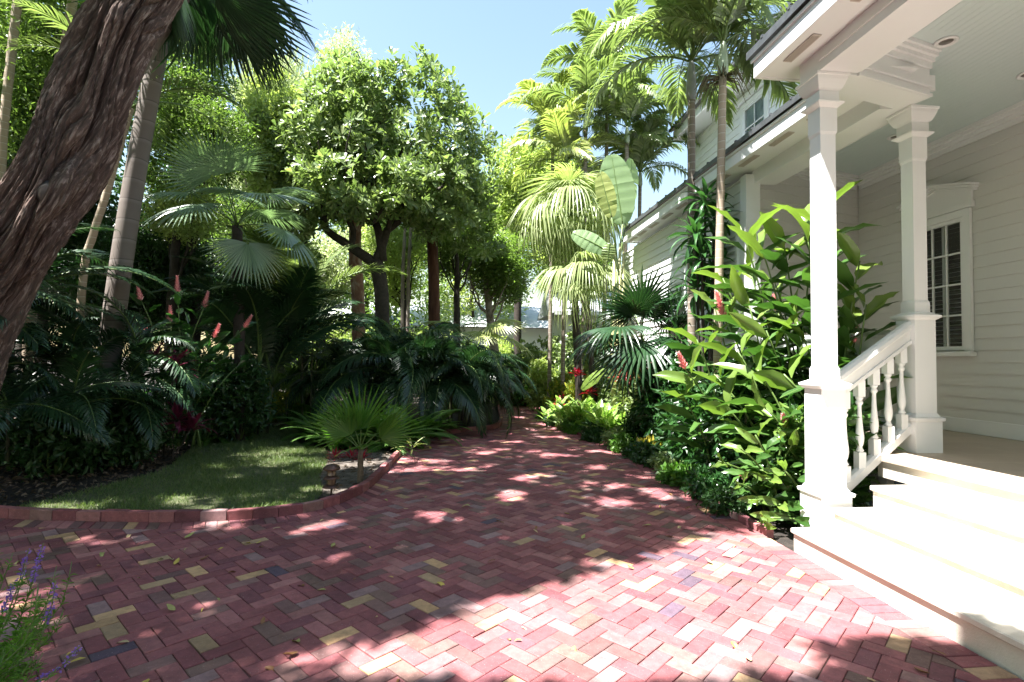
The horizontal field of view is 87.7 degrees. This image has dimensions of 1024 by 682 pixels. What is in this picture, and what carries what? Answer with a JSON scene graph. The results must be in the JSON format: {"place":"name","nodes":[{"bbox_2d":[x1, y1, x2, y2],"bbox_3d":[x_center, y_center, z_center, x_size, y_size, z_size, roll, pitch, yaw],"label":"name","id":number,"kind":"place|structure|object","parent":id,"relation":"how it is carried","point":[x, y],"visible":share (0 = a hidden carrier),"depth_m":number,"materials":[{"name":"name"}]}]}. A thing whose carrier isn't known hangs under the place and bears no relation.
{"place":"outdoors","nodes":[
{"label":"outdoors","id":0,"kind":"place"},
{"bbox_2d":[20,425,329,509],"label":"lawn","id":1,"kind":"structure","parent":0,"point":[200,503],"depth_m":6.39,"materials":[{"name":"plant"}]},
{"bbox_2d":[200,351,279,439],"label":"shrub","id":2,"kind":"object","parent":1,"relation":"on","point":[255,381],"visible":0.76,"depth_m":9.72,"materials":[{"name":"green plant"}]},
{"bbox_2d":[148,255,377,434],"bbox_3d":[-5.071,0.104,10.944,3.850,3.573,3.876,-1,-3,40],"label":"feather palm","id":3,"kind":"object","parent":1,"relation":"on","point":[273,337],"visible":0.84,"depth_m":10.64,"materials":[{"name":"plant"}]},
{"bbox_2d":[183,221,406,424],"bbox_3d":[-4.893,-0.221,11.923,4.136,4.299,4.947,3,-3,-44],"label":"feather palm","id":4,"kind":"object","parent":1,"relation":"on","point":[292,262],"visible":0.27,"depth_m":11.10,"materials":[{"name":"plant"}]},
{"bbox_2d":[319,449,392,497],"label":"bed soil","id":5,"kind":"structure","parent":0,"point":[348,475],"depth_m":7.73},
{"bbox_2d":[304,381,431,483],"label":"young fan palm","id":6,"kind":"object","parent":5,"relation":"on","point":[349,421],"visible":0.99,"depth_m":6.75,"materials":[{"name":"green plant"}]},
{"bbox_2d":[43,0,779,357],"label":"sky","id":7,"kind":"structure","parent":0,"point":[492,46],"materials":[{"name":"blue"}]},
{"bbox_2d":[0,358,908,550],"bbox_3d":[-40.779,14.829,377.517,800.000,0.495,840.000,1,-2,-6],"label":"ground","id":8,"kind":"structure","parent":0,"point":[783,535],"depth_m":6.91,"materials":[{"name":"soil"}]},
{"bbox_2d":[0,0,66,180],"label":"slim palm","id":9,"kind":"object","parent":8,"relation":"on","point":[7,87],"visible":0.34,"depth_m":8.78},
{"bbox_2d":[0,364,112,464],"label":"shrub","id":10,"kind":"object","parent":8,"relation":"on","point":[37,387],"visible":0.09,"depth_m":7.16,"materials":[{"name":"green plant"}]},
{"bbox_2d":[0,391,119,482],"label":"shrub","id":11,"kind":"object","parent":8,"relation":"on","point":[68,446],"visible":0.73,"depth_m":6.63,"materials":[{"name":"green plant"}]},
{"bbox_2d":[6,104,120,369],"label":"tree","id":12,"kind":"object","parent":8,"relation":"on","point":[74,243],"visible":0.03,"depth_m":11.67,"materials":[{"name":"green plant"}]},
{"bbox_2d":[0,0,171,388],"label":"tree","id":13,"kind":"object","parent":8,"relation":"on","point":[32,67],"visible":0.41,"depth_m":9.51,"materials":[{"name":"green plant"}]},
{"bbox_2d":[0,340,176,469],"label":"areca palm","id":14,"kind":"object","parent":8,"relation":"on","point":[76,393],"visible":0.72,"depth_m":6.66,"materials":[{"name":"plant"}]},
{"bbox_2d":[0,223,181,375],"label":"areca palm","id":15,"kind":"object","parent":8,"relation":"on","point":[60,260],"visible":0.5,"depth_m":7.59,"materials":[{"name":"plant"}]},
{"bbox_2d":[0,0,183,392],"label":"leaning tree","id":16,"kind":"object","parent":8,"relation":"on","point":[58,173],"visible":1,"depth_m":5.68,"materials":[{"name":"brown plant"}]},
{"bbox_2d":[0,284,211,452],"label":"areca palm","id":17,"kind":"object","parent":8,"relation":"on","point":[138,358],"visible":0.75,"depth_m":7.56,"materials":[{"name":"plant"}]},
{"bbox_2d":[0,0,250,382],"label":"slim palm","id":18,"kind":"object","parent":8,"relation":"on","point":[97,220],"visible":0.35,"depth_m":8.65,"materials":[{"name":"plant"}]},
{"bbox_2d":[76,382,181,470],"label":"shrub","id":19,"kind":"object","parent":8,"relation":"on","point":[129,442],"visible":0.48,"depth_m":7.53,"materials":[{"name":"green plant"}]},
{"bbox_2d":[48,152,220,347],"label":"tree","id":20,"kind":"object","parent":8,"relation":"on","point":[119,184],"visible":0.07,"depth_m":16.81,"materials":[{"name":"green plant"}]},
{"bbox_2d":[50,208,226,399],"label":"tree","id":21,"kind":"object","parent":8,"relation":"on","point":[151,257],"visible":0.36,"depth_m":11.33,"materials":[{"name":"green plant"}]},
{"bbox_2d":[141,341,197,454],"bbox_3d":[-5.576,0.878,8.416,1.326,1.791,0.860,0,-2,21],"label":"cordyline","id":22,"kind":"object","parent":8,"relation":"on","point":[174,357],"visible":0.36,"depth_m":8.35,"materials":[{"name":"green plant"}]},
{"bbox_2d":[139,127,229,403],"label":"tree","id":23,"kind":"object","parent":8,"relation":"on","point":[193,229],"visible":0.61,"depth_m":10.74,"materials":[{"name":"green plant"}]},
{"bbox_2d":[152,398,216,463],"bbox_3d":[-4.847,1.331,7.919,0.898,0.971,0.852,2,-2,-22],"label":"cordyline","id":24,"kind":"object","parent":8,"relation":"on","point":[190,421],"visible":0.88,"depth_m":7.91,"materials":[{"name":"purple plant"}]},
{"bbox_2d":[124,41,260,371],"bbox_3d":[-7.227,-2.642,12.460,3.597,9.334,2.637,0,-2,16],"label":"tree","id":25,"kind":"object","parent":8,"relation":"on","point":[181,119],"visible":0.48,"depth_m":12.14,"materials":[{"name":"green plant"}]},
{"bbox_2d":[129,275,257,449],"bbox_3d":[-5.477,0.315,9.062,2.122,2.947,1.530,1,-2,-6],"label":"ginger plant","id":26,"kind":"object","parent":8,"relation":"on","point":[201,344],"visible":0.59,"depth_m":8.99,"materials":[{"name":"green plant"}]},
{"bbox_2d":[68,0,322,96],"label":"tall fan palm","id":27,"kind":"object","parent":8,"relation":"on","point":[241,30],"visible":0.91,"depth_m":7.91,"materials":[{"name":"green plant"}]},
{"bbox_2d":[0,418,390,505],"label":"leaf litter","id":28,"kind":"object","parent":8,"relation":"on","point":[156,461],"visible":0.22,"depth_m":6.83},
{"bbox_2d":[93,0,312,458],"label":"royal palm","id":29,"kind":"object","parent":8,"relation":"on","point":[124,241],"visible":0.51,"depth_m":8.39,"materials":[{"name":"plant"}]},
{"bbox_2d":[160,374,250,446],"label":"shrub","id":30,"kind":"object","parent":8,"relation":"on","point":[208,434],"visible":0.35,"depth_m":9.44,"materials":[{"name":"green plant"}]},
{"bbox_2d":[142,125,319,440],"bbox_3d":[-5.293,-0.883,10.154,3.151,5.889,3.441,1,-2,-6],"label":"silver fan palm","id":31,"kind":"object","parent":8,"relation":"on","point":[202,164],"visible":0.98,"depth_m":9.67,"materials":[{"name":"silvery green leaf"},{"name":"dark bark"}]},
{"bbox_2d":[0,403,502,522],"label":"brick kerb","id":32,"kind":"structure","parent":8,"relation":"on","point":[114,515],"depth_m":5.22,"materials":[{"name":"brick"}]},
{"bbox_2d":[231,378,300,422],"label":"shrub","id":33,"kind":"object","parent":8,"relation":"on","point":[280,400],"visible":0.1,"depth_m":12.03,"materials":[{"name":"green plant"}]},
{"bbox_2d":[201,192,331,363],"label":"tree","id":34,"kind":"object","parent":8,"relation":"on","point":[239,209],"visible":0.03,"depth_m":15.36,"materials":[{"name":"green plant"}]},
{"bbox_2d":[214,47,325,390],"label":"tree","id":35,"kind":"object","parent":8,"relation":"on","point":[298,76],"visible":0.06,"depth_m":16.40,"materials":[{"name":"green plant"}]},
{"bbox_2d":[260,364,314,422],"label":"shrub","id":36,"kind":"object","parent":8,"relation":"on","point":[281,376],"visible":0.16,"depth_m":13.75,"materials":[{"name":"green plant"}]},
{"bbox_2d":[232,62,345,395],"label":"tree","id":37,"kind":"object","parent":8,"relation":"on","point":[259,181],"visible":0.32,"depth_m":14.37,"materials":[{"name":"green plant"}]},
{"bbox_2d":[273,409,335,440],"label":"fern","id":38,"kind":"object","parent":8,"relation":"on","point":[296,425],"visible":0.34,"depth_m":10.39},
{"bbox_2d":[322,464,340,494],"bbox_3d":[-2.073,1.633,6.116,0.196,0.436,0.196,1,-2,-6],"label":"path lamp","id":39,"kind":"object","parent":8,"relation":"on","point":[331,477],"visible":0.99,"depth_m":6.08,"materials":[{"name":"brown metal"}]},
{"bbox_2d":[281,412,384,451],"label":"fern","id":40,"kind":"object","parent":8,"relation":"on","point":[341,442],"visible":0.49,"depth_m":9.45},
{"bbox_2d":[308,225,376,389],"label":"tree","id":41,"kind":"object","parent":8,"relation":"on","point":[331,248],"visible":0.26,"depth_m":19.15,"materials":[{"name":"green plant"}]},
{"bbox_2d":[268,330,436,424],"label":"areca palm","id":42,"kind":"object","parent":8,"relation":"on","point":[327,360],"visible":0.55,"depth_m":11.72,"materials":[{"name":"plant"}]},
{"bbox_2d":[310,21,415,404],"bbox_3d":[-5.237,-4.754,18.737,3.356,14.058,4.632,2,-3,-37],"label":"tree","id":43,"kind":"object","parent":8,"relation":"on","point":[337,45],"visible":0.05,"depth_m":19.08,"materials":[{"name":"green plant"}]},
{"bbox_2d":[316,116,410,406],"bbox_3d":[-4.498,-2.259,15.726,3.437,8.907,3.157,1,-2,-6],"label":"gumbo limbo","id":44,"kind":"object","parent":8,"relation":"on","point":[357,287],"visible":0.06,"depth_m":16.00,"materials":[{"name":"green plant"}]},
{"bbox_2d":[297,191,453,334],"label":"tree","id":45,"kind":"object","parent":8,"relation":"on","point":[366,291],"visible":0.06,"depth_m":25.88,"materials":[{"name":"green plant"}]},
{"bbox_2d":[250,42,509,416],"bbox_3d":[-3.519,-2.884,14.152,7.105,10.233,5.289,1,-2,-6],"label":"round tree","id":46,"kind":"object","parent":8,"relation":"on","point":[406,194],"visible":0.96,"depth_m":13.58,"materials":[{"name":"green plant"}]},
{"bbox_2d":[361,216,426,400],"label":"tree","id":47,"kind":"object","parent":8,"relation":"on","point":[394,249],"visible":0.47,"depth_m":20.27,"materials":[{"name":"green plant"}]},
{"bbox_2d":[342,404,456,454],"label":"fern","id":48,"kind":"object","parent":8,"relation":"on","point":[376,446],"visible":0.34,"depth_m":9.59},
{"bbox_2d":[400,153,406,327],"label":"slim tree","id":49,"kind":"object","parent":8,"relation":"on","point":[402,280],"visible":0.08,"depth_m":18.24,"materials":[{"name":"brown plant"}]},
{"bbox_2d":[358,408,462,448],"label":"fern","id":50,"kind":"object","parent":8,"relation":"on","point":[431,421],"visible":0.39,"depth_m":10.23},
{"bbox_2d":[406,148,422,403],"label":"slim tree","id":51,"kind":"object","parent":8,"relation":"on","point":[408,283],"visible":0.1,"depth_m":18.26,"materials":[{"name":"brown plant"}]},
{"bbox_2d":[303,313,527,438],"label":"areca palm","id":52,"kind":"object","parent":8,"relation":"on","point":[407,376],"visible":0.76,"depth_m":11.53,"materials":[{"name":"plant"}]},
{"bbox_2d":[378,145,495,410],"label":"dark trunk tree","id":53,"kind":"object","parent":8,"relation":"on","point":[433,287],"visible":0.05,"depth_m":15.57,"materials":[{"name":"green plant"}]},
{"bbox_2d":[334,303,547,358],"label":"neighbour house","id":54,"kind":"structure","parent":8,"relation":"on","point":[535,328],"depth_m":29.37,"materials":[{"name":"white paint"}]},
{"bbox_2d":[417,193,502,410],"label":"tree","id":55,"kind":"object","parent":8,"relation":"on","point":[444,255],"visible":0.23,"depth_m":17.51,"materials":[{"name":"green plant"}]},
{"bbox_2d":[395,326,538,431],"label":"areca palm","id":56,"kind":"object","parent":8,"relation":"on","point":[500,376],"visible":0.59,"depth_m":11.72,"materials":[{"name":"plant"}]},
{"bbox_2d":[412,208,534,327],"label":"tree","id":57,"kind":"object","parent":8,"relation":"on","point":[471,305],"visible":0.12,"depth_m":29.83,"materials":[{"name":"green plant"}]},
{"bbox_2d":[419,319,533,419],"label":"fan palm","id":58,"kind":"object","parent":8,"relation":"on","point":[499,324],"visible":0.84,"depth_m":13.85,"materials":[{"name":"green plant"}]},
{"bbox_2d":[413,226,544,406],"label":"tree","id":59,"kind":"object","parent":8,"relation":"on","point":[502,274],"visible":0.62,"depth_m":18.92,"materials":[{"name":"green plant"}]},
{"bbox_2d":[480,130,560,355],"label":"tree","id":60,"kind":"object","parent":8,"relation":"on","point":[509,201],"visible":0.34,"depth_m":21.23,"materials":[{"name":"green plant"}]},
{"bbox_2d":[510,333,567,400],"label":"shrub","id":61,"kind":"object","parent":8,"relation":"on","point":[537,353],"visible":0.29,"depth_m":19.01,"materials":[{"name":"green bright yellow-green leaf"}]},
{"bbox_2d":[521,356,557,410],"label":"shrub","id":62,"kind":"object","parent":8,"relation":"on","point":[538,372],"visible":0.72,"depth_m":17.09,"materials":[{"name":"green plant"}]},
{"bbox_2d":[495,66,604,409],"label":"clump palm","id":63,"kind":"object","parent":8,"relation":"on","point":[538,106],"visible":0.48,"depth_m":16.35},
{"bbox_2d":[541,373,584,408],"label":"shrub","id":64,"kind":"object","parent":8,"relation":"on","point":[557,388],"visible":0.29,"depth_m":15.16,"materials":[{"name":"green plant"}]},
{"bbox_2d":[502,161,632,405],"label":"drooping fan palm","id":65,"kind":"object","parent":8,"relation":"on","point":[556,237],"visible":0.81,"depth_m":13.19,"materials":[{"name":"green plant"}]},
{"bbox_2d":[503,92,632,417],"bbox_3d":[1.462,-2.177,15.527,3.572,9.039,3.658,3,-3,-41],"label":"clump palm","id":66,"kind":"object","parent":8,"relation":"on","point":[562,144],"visible":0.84,"depth_m":15.19,"materials":[{"name":"plant"}]},
{"bbox_2d":[541,396,595,430],"bbox_3d":[1.471,1.666,12.204,1.471,0.818,1.154,0,-2,25],"label":"dumb cane","id":67,"kind":"object","parent":8,"relation":"on","point":[576,410],"visible":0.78,"depth_m":12.10,"materials":[{"name":"green plant"}]},
{"bbox_2d":[527,139,612,289],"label":"tree","id":68,"kind":"object","parent":8,"relation":"on","point":[571,163],"visible":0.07,"depth_m":19.98,"materials":[{"name":"green plant"}]},
{"bbox_2d":[537,290,616,367],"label":"garden outbuilding","id":69,"kind":"structure","parent":8,"relation":"on","point":[543,313],"depth_m":19.52,"materials":[{"name":"white paint"}]},
{"bbox_2d":[527,250,634,419],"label":"drooping fan palm","id":70,"kind":"object","parent":8,"relation":"on","point":[586,290],"visible":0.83,"depth_m":12.28,"materials":[{"name":"green plant"}]},
{"bbox_2d":[557,313,610,382],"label":"shrub","id":71,"kind":"object","parent":8,"relation":"on","point":[569,335],"visible":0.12,"depth_m":15.78,"materials":[{"name":"green plant"}]},
{"bbox_2d":[516,52,656,381],"bbox_3d":[1.961,-2.962,15.678,3.975,10.631,3.958,1,-2,-6],"label":"clump palm","id":72,"kind":"object","parent":8,"relation":"on","point":[587,67],"visible":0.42,"depth_m":15.45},
{"bbox_2d":[540,0,653,356],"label":"clump palm","id":73,"kind":"object","parent":8,"relation":"on","point":[584,20],"visible":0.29,"depth_m":16.46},
{"bbox_2d":[579,399,626,431],"bbox_3d":[2.030,1.639,11.213,1.244,0.815,1.234,0,-2,19],"label":"dumb cane","id":74,"kind":"object","parent":8,"relation":"on","point":[609,417],"visible":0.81,"depth_m":11.06,"materials":[{"name":"green plant"}]},
{"bbox_2d":[571,154,638,427],"bbox_3d":[2.250,-1.085,11.883,1.810,6.409,0.660,2,-2,-25],"label":"banana plant","id":75,"kind":"object","parent":8,"relation":"on","point":[616,179],"visible":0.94,"depth_m":11.93,"materials":[{"name":"green plant"}]},
{"bbox_2d":[605,369,640,428],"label":"shrub","id":76,"kind":"object","parent":8,"relation":"on","point":[618,396],"visible":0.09,"depth_m":11.74,"materials":[{"name":"green plant"}]},
{"bbox_2d":[607,431,642,453],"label":"border plant","id":77,"kind":"object","parent":8,"relation":"on","point":[620,438],"visible":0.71,"depth_m":9.38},
{"bbox_2d":[564,263,700,402],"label":"fan palm","id":78,"kind":"object","parent":8,"relation":"on","point":[637,354],"visible":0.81,"depth_m":9.55,"materials":[{"name":"green plant"}]},
{"bbox_2d":[619,410,645,441],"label":"shrub","id":79,"kind":"object","parent":8,"relation":"on","point":[632,428],"visible":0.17,"depth_m":10.07,"materials":[{"name":"green plant"}]},
{"bbox_2d":[568,54,697,252],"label":"clump palm","id":80,"kind":"object","parent":8,"relation":"on","point":[630,103],"visible":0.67,"depth_m":15.02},
{"bbox_2d":[580,108,700,243],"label":"clump palm","id":81,"kind":"object","parent":8,"relation":"on","point":[642,153],"visible":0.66,"depth_m":16.37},
{"bbox_2d":[627,439,669,468],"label":"border plant","id":82,"kind":"object","parent":8,"relation":"on","point":[643,448],"visible":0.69,"depth_m":8.33,"materials":[{"name":"green plant"}]},
{"bbox_2d":[629,346,676,439],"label":"shrub","id":83,"kind":"object","parent":8,"relation":"on","point":[649,424],"visible":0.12,"depth_m":9.20,"materials":[{"name":"green plant"}]},
{"bbox_2d":[646,451,682,473],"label":"border plant","id":84,"kind":"object","parent":8,"relation":"on","point":[659,459],"visible":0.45,"depth_m":7.65,"materials":[{"name":"green plant"}]},
{"bbox_2d":[646,281,687,359],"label":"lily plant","id":85,"kind":"object","parent":8,"relation":"on","point":[668,307],"visible":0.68,"depth_m":9.68,"materials":[{"name":"green plant"}]},
{"bbox_2d":[575,431,773,538],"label":"brick kerb","id":86,"kind":"structure","parent":8,"relation":"on","point":[748,521],"depth_m":5.24,"materials":[{"name":"brick"}]},
{"bbox_2d":[654,461,698,488],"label":"border plant","id":87,"kind":"object","parent":8,"relation":"on","point":[670,475],"visible":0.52,"depth_m":6.99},
{"bbox_2d":[650,341,712,441],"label":"shrub","id":88,"kind":"object","parent":8,"relation":"on","point":[671,386],"visible":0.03,"depth_m":8.47,"materials":[{"name":"green plant"}]},
{"bbox_2d":[573,0,799,345],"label":"ringed palm","id":89,"kind":"object","parent":8,"relation":"on","point":[689,80],"visible":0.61,"depth_m":9.33,"materials":[{"name":"plant"}]},
{"bbox_2d":[655,377,722,469],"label":"shrub","id":90,"kind":"object","parent":8,"relation":"on","point":[685,454],"visible":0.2,"depth_m":7.60,"materials":[{"name":"green plant"}]},
{"bbox_2d":[656,364,723,457],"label":"shrub","id":91,"kind":"object","parent":8,"relation":"on","point":[705,370],"visible":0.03,"depth_m":8.31,"materials":[{"name":"green plant"}]},
{"bbox_2d":[612,0,784,382],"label":"ringed palm","id":92,"kind":"object","parent":8,"relation":"on","point":[721,17],"visible":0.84,"depth_m":7.80,"materials":[{"name":"plant"}]},
{"bbox_2d":[665,177,741,371],"bbox_3d":[3.094,-0.265,8.257,1.442,4.588,1.136,2,-3,-35],"label":"dracaena","id":93,"kind":"object","parent":8,"relation":"on","point":[701,246],"visible":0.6,"depth_m":8.16,"materials":[{"name":"green plant"}]},
{"bbox_2d":[679,462,738,501],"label":"border plant","id":94,"kind":"object","parent":8,"relation":"on","point":[693,481],"visible":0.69,"depth_m":6.28,"materials":[{"name":"green plant"}]},
{"bbox_2d":[681,384,766,494],"bbox_3d":[2.938,1.279,6.625,1.441,1.705,1.827,1,-2,-6],"label":"shrub","id":95,"kind":"object","parent":8,"relation":"on","point":[716,447],"visible":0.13,"depth_m":6.52,"materials":[{"name":"green plant"}]},
{"bbox_2d":[690,348,764,461],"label":"shrub","id":96,"kind":"object","parent":8,"relation":"on","point":[723,373],"visible":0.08,"depth_m":7.12,"materials":[{"name":"green plant"}]},
{"bbox_2d":[696,478,760,517],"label":"border plant","id":97,"kind":"object","parent":8,"relation":"on","point":[722,496],"visible":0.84,"depth_m":5.64,"materials":[{"name":"green plant"}]},
{"bbox_2d":[710,402,809,529],"bbox_3d":[2.717,1.203,5.354,1.287,1.286,1.241,1,-2,-6],"label":"ginger plant","id":98,"kind":"object","parent":8,"relation":"on","point":[782,509],"visible":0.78,"depth_m":5.28,"materials":[{"name":"green plant"}]},
{"bbox_2d":[653,203,905,486],"bbox_3d":[2.972,0.121,6.521,2.322,3.523,3.310,1,-2,-6],"label":"ginger plant","id":99,"kind":"object","parent":8,"relation":"on","point":[757,403],"visible":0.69,"depth_m":6.20,"materials":[{"name":"green plant"}]},
{"bbox_2d":[748,392,882,527],"bbox_3d":[3.124,1.205,5.538,1.312,1.613,1.297,1,-2,-6],"label":"shrub","id":100,"kind":"object","parent":8,"relation":"on","point":[863,495],"visible":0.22,"depth_m":5.32,"materials":[{"name":"green plant"}]},
{"bbox_2d":[750,350,881,500],"bbox_3d":[3.357,1.163,5.907,1.431,2.150,1.426,1,-2,-6],"label":"shrub","id":101,"kind":"object","parent":8,"relation":"on","point":[766,394],"visible":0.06,"depth_m":5.86,"materials":[{"name":"green plant"}]},
{"bbox_2d":[620,0,1023,680],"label":"white house","id":102,"kind":"structure","parent":8,"relation":"on","point":[908,114],"depth_m":5.41,"materials":[{"name":"wood"}]},
{"bbox_2d":[735,79,768,137],"bbox_3d":[5.652,-4.962,12.462,0.170,1.855,1.400,1,-2,-6],"label":"window","id":103,"kind":"structure","parent":102,"relation":"in","point":[757,110],"depth_m":12.51,"materials":[{"name":"white paint"}]},
{"bbox_2d":[896,182,979,356],"bbox_3d":[5.936,-0.982,7.399,0.251,2.395,1.155,1,-2,-6],"label":"window","id":104,"kind":"structure","parent":102,"relation":"in","point":[948,205],"depth_m":7.27,"materials":[{"name":"white paint"}]},
{"bbox_2d":[741,180,911,458],"bbox_3d":[3.489,0.055,5.920,1.739,3.621,1.177,1,-2,-6],"label":"ginger plant","id":105,"kind":"object","parent":8,"relation":"on","point":[851,318],"visible":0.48,"depth_m":5.80,"materials":[{"name":"green plant"}]},
{"bbox_2d":[0,519,955,681],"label":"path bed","id":106,"kind":"object","parent":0,"point":[363,604],"visible":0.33,"depth_m":3.05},
{"bbox_2d":[0,406,1023,681],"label":"brick path","id":107,"kind":"structure","parent":0,"point":[662,608],"depth_m":3.69,"materials":[{"name":"brick"}]},
{"bbox_2d":[0,543,81,681],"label":"salvia bush","id":108,"kind":"object","parent":107,"relation":"on","point":[11,658],"visible":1,"depth_m":2.48,"materials":[{"name":"green plant"}]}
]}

